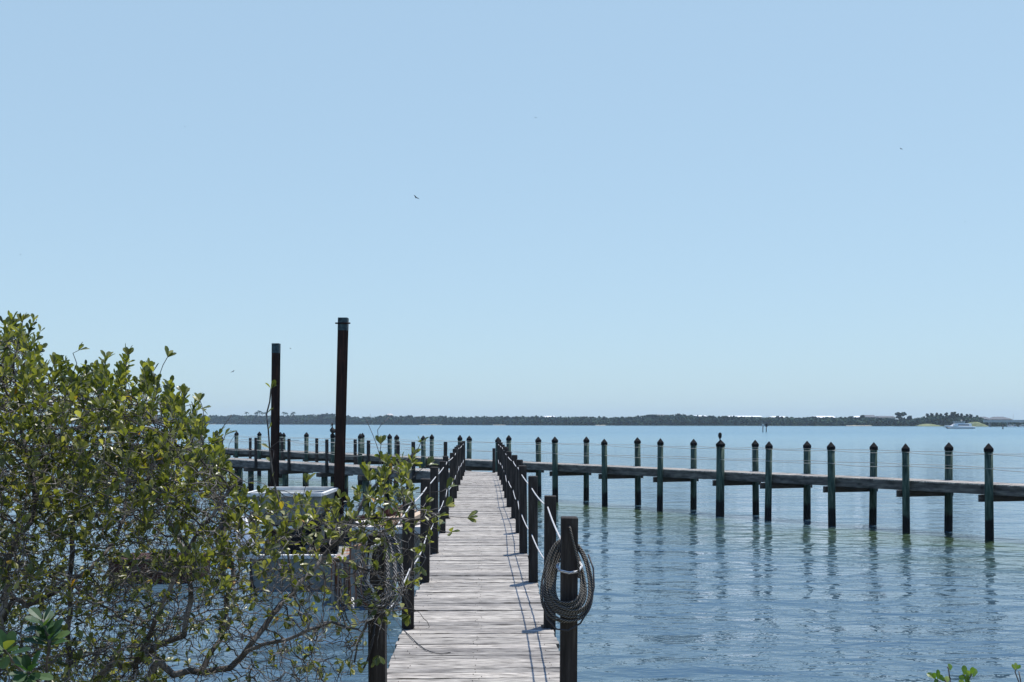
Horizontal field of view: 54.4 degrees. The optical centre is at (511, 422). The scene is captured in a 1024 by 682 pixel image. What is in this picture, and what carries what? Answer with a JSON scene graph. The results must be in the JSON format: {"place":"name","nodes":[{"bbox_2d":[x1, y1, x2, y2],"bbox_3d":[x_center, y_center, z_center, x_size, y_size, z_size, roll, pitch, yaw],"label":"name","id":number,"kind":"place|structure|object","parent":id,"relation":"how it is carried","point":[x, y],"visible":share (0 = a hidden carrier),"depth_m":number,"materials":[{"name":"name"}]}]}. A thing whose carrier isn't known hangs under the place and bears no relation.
{"place":"outdoors","nodes":[
{"label":"outdoors","id":0,"kind":"place"},
{"bbox_2d":[229,516,258,561],"bbox_3d":[-5.193,2.242,19.080,0.665,0.887,0.386,0,0,42],"label":"tarp","id":1,"kind":"object","parent":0,"point":[246,537],"visible":0.16,"depth_m":19.05,"materials":[{"name":"white fabric"}]},
{"bbox_2d":[0,424,1023,681],"bbox_3d":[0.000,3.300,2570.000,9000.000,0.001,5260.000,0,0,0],"label":"bay water","id":2,"kind":"structure","parent":0,"point":[734,592],"depth_m":22.79,"materials":[{"name":"blue liquid"}]},
{"bbox_2d":[107,552,209,583],"bbox_3d":[-7.458,3.203,21.087,1.750,0.795,1.425,0,0,0],"label":"rusted float","id":3,"kind":"object","parent":2,"relation":"on","point":[140,565],"visible":0.09,"depth_m":20.46,"materials":[{"name":"red paint"}]},
{"bbox_2d":[216,512,255,587],"bbox_3d":[-5.563,2.622,19.900,0.919,1.663,0.100,0,0,0],"label":"timber frame","id":4,"kind":"object","parent":2,"relation":"in","point":[223,574],"visible":0.11,"depth_m":19.85,"materials":[{"name":"brown wood"}]},
{"bbox_2d":[270,343,280,535],"bbox_3d":[-6.907,1.254,29.000,0.286,7.092,0.221,0,0,0],"label":"steel pole","id":5,"kind":"object","parent":2,"relation":"in","point":[275,398],"visible":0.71,"depth_m":28.89,"materials":[{"name":"black metal"}]},
{"bbox_2d":[92,437,496,505],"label":"finger dock","id":6,"kind":"object","parent":2,"relation":"in","point":[325,470],"visible":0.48,"depth_m":41.75,"materials":[{"name":"wood"}]},
{"bbox_2d":[247,487,364,589],"bbox_3d":[-4.225,2.539,22.360,2.452,2.221,5.680,0,0,0],"label":"derelict boat","id":7,"kind":"object","parent":2,"relation":"on","point":[317,493],"visible":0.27,"depth_m":20.12,"materials":[{"name":"white paint"}]},
{"bbox_2d":[334,317,349,513],"bbox_3d":[-3.779,1.248,21.985,0.451,7.105,0.245,0,0,0],"label":"steel pole","id":8,"kind":"object","parent":2,"relation":"in","point":[343,323],"visible":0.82,"depth_m":21.89,"materials":[{"name":"black metal"}]},
{"bbox_2d":[331,520,419,605],"bbox_3d":[-2.419,2.720,18.800,1.746,1.700,2.000,0,0,0],"label":"rusty barge","id":9,"kind":"object","parent":2,"relation":"on","point":[348,554],"visible":0.23,"depth_m":18.05,"materials":[{"name":"orange metal"}]},
{"bbox_2d":[352,542,365,549],"bbox_3d":[-2.603,2.140,18.050,0.120,0.231,0.885,0,0,23],"label":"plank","id":10,"kind":"object","parent":9,"relation":"on","point":[359,545],"visible":0.21,"depth_m":17.66,"materials":[{"name":"wood"}]},
{"bbox_2d":[381,508,393,516],"bbox_3d":[-2.302,1.689,18.600,0.140,0.237,0.820,0,0,5],"label":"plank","id":11,"kind":"object","parent":9,"relation":"on","point":[387,511],"visible":0.29,"depth_m":18.20,"materials":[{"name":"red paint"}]},
{"bbox_2d":[386,505,401,516],"bbox_3d":[-2.169,1.654,18.700,0.120,0.169,0.859,0,0,20],"label":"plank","id":12,"kind":"object","parent":9,"relation":"on","point":[389,514],"visible":0.29,"depth_m":18.43,"materials":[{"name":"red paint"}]},
{"bbox_2d":[384,510,416,523],"bbox_3d":[-2.048,1.741,18.300,0.150,0.194,0.902,0,0,26],"label":"plank","id":13,"kind":"object","parent":9,"relation":"on","point":[393,521],"visible":0.14,"depth_m":18.09,"materials":[{"name":"beige wood"}]},
{"bbox_2d":[415,511,419,521],"bbox_3d":[-1.724,1.729,18.280,0.150,0.200,0.851,0,0,18],"label":"plank","id":14,"kind":"object","parent":9,"relation":"on","point":[417,514],"visible":0.07,"depth_m":18.15,"materials":[{"name":"beige wood"}]},
{"bbox_2d":[367,441,577,681],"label":"walkway","id":15,"kind":"structure","parent":2,"relation":"in","point":[475,601],"depth_m":9.25,"materials":[{"name":"grey wood"}]},
{"bbox_2d":[351,531,403,667],"bbox_3d":[-0.813,1.086,6.076,0.314,0.841,0.238,0,0,0],"label":"rope coil","id":16,"kind":"object","parent":15,"relation":"hanging from","point":[367,599],"visible":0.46,"depth_m":6.00,"materials":[{"name":"grey fabric"}]},
{"bbox_2d":[395,619,450,653],"bbox_3d":[-0.810,1.742,8.139,0.147,0.007,1.408,0,0,-24],"label":"wire","id":17,"kind":"object","parent":15,"relation":"on","point":[420,645],"visible":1,"depth_m":7.74,"materials":[{"name":"grey metal"}]},
{"bbox_2d":[540,525,594,630],"bbox_3d":[0.338,0.943,6.111,0.334,0.631,0.246,0,0,0],"label":"rope coil","id":18,"kind":"object","parent":15,"relation":"hanging from","point":[548,592],"visible":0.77,"depth_m":6.05,"materials":[{"name":"grey fabric"}]},
{"bbox_2d":[109,431,1023,539],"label":"pier","id":19,"kind":"structure","parent":2,"relation":"in","point":[906,487],"depth_m":34.87,"materials":[{"name":"grey wood"}]},
{"bbox_2d":[330,423,334,433],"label":"pelican","id":20,"kind":"object","parent":19,"relation":"on","point":[332,430],"visible":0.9,"depth_m":54.92,"materials":[{"name":"grey"}]},
{"bbox_2d":[944,420,975,428],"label":"motor yacht","id":21,"kind":"object","parent":2,"relation":"on","point":[959,425],"visible":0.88,"depth_m":511.96,"materials":[{"name":"white plastic"}]},
{"bbox_2d":[0,0,1023,419],"label":"sky","id":22,"kind":"structure","parent":0,"point":[727,214],"materials":[{"name":"blue"}]},
{"bbox_2d":[419,424,871,425],"bbox_3d":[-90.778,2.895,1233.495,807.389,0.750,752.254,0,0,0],"label":"sand beach","id":23,"kind":"structure","parent":0,"point":[604,425],"depth_m":1009.44,"materials":[{"name":"beige sand"}]},
{"bbox_2d":[280,424,1018,426],"bbox_3d":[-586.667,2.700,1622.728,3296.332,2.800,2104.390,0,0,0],"label":"shore land","id":24,"kind":"structure","parent":0,"point":[622,425],"depth_m":975.61,"materials":[{"name":"green plant"}]},
{"bbox_2d":[6,413,1023,426],"bbox_3d":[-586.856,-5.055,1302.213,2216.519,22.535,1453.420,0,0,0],"label":"shore woods","id":25,"kind":"object","parent":24,"relation":"on","point":[941,420],"visible":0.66,"depth_m":1020.89,"materials":[{"name":"green plant"}]},
{"bbox_2d":[729,416,761,418],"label":"shore building","id":26,"kind":"structure","parent":24,"relation":"on","point":[749,416],"depth_m":973.30,"materials":[{"name":"paint"}]},
{"bbox_2d":[876,416,895,418],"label":"shore building","id":27,"kind":"structure","parent":24,"relation":"on","point":[888,417],"depth_m":890.78,"materials":[{"name":"paint"}]},
{"bbox_2d":[895,412,906,418],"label":"shore tree","id":28,"kind":"object","parent":24,"relation":"on","point":[899,415],"visible":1,"depth_m":853.44,"materials":[{"name":"green plant"}]},
{"bbox_2d":[987,417,1012,419],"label":"hip roof house","id":29,"kind":"structure","parent":24,"relation":"on","point":[998,418],"depth_m":823.03,"materials":[{"name":"paint"}]},
{"bbox_2d":[983,420,1023,426],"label":"road bridge","id":30,"kind":"structure","parent":24,"relation":"on","point":[991,421],"depth_m":728.05,"materials":[{"name":"concrete"}]},
{"bbox_2d":[915,424,939,425],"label":"grassy bank","id":31,"kind":"structure","parent":0,"point":[927,425],"depth_m":815.69,"materials":[{"name":"green plant"}]},
{"bbox_2d":[969,422,988,426],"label":"grassy bank","id":32,"kind":"structure","parent":0,"point":[977,424],"depth_m":771.17,"materials":[{"name":"green plant"}]},
{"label":"shore ground","id":33,"kind":"structure","parent":0,"visible":0},
{"bbox_2d":[0,605,69,681],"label":"mangrove shoot","id":34,"kind":"object","parent":33,"relation":"on","point":[48,629],"visible":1,"depth_m":3.23,"materials":[{"name":"green plant"}]},
{"bbox_2d":[0,310,477,681],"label":"mangrove bush","id":35,"kind":"object","parent":33,"relation":"on","point":[165,447],"visible":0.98,"depth_m":5.04,"materials":[{"name":"green plant"}]},
{"bbox_2d":[927,664,977,681],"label":"mangrove seedling","id":36,"kind":"object","parent":33,"relation":"on","point":[973,671],"visible":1,"depth_m":5.00,"materials":[{"name":"green plant"}]},
{"bbox_2d":[1012,663,1020,681],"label":"mangrove seedling","id":37,"kind":"object","parent":33,"relation":"on","point":[1015,666],"visible":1,"depth_m":5.00,"materials":[{"name":"green plant"}]}
]}

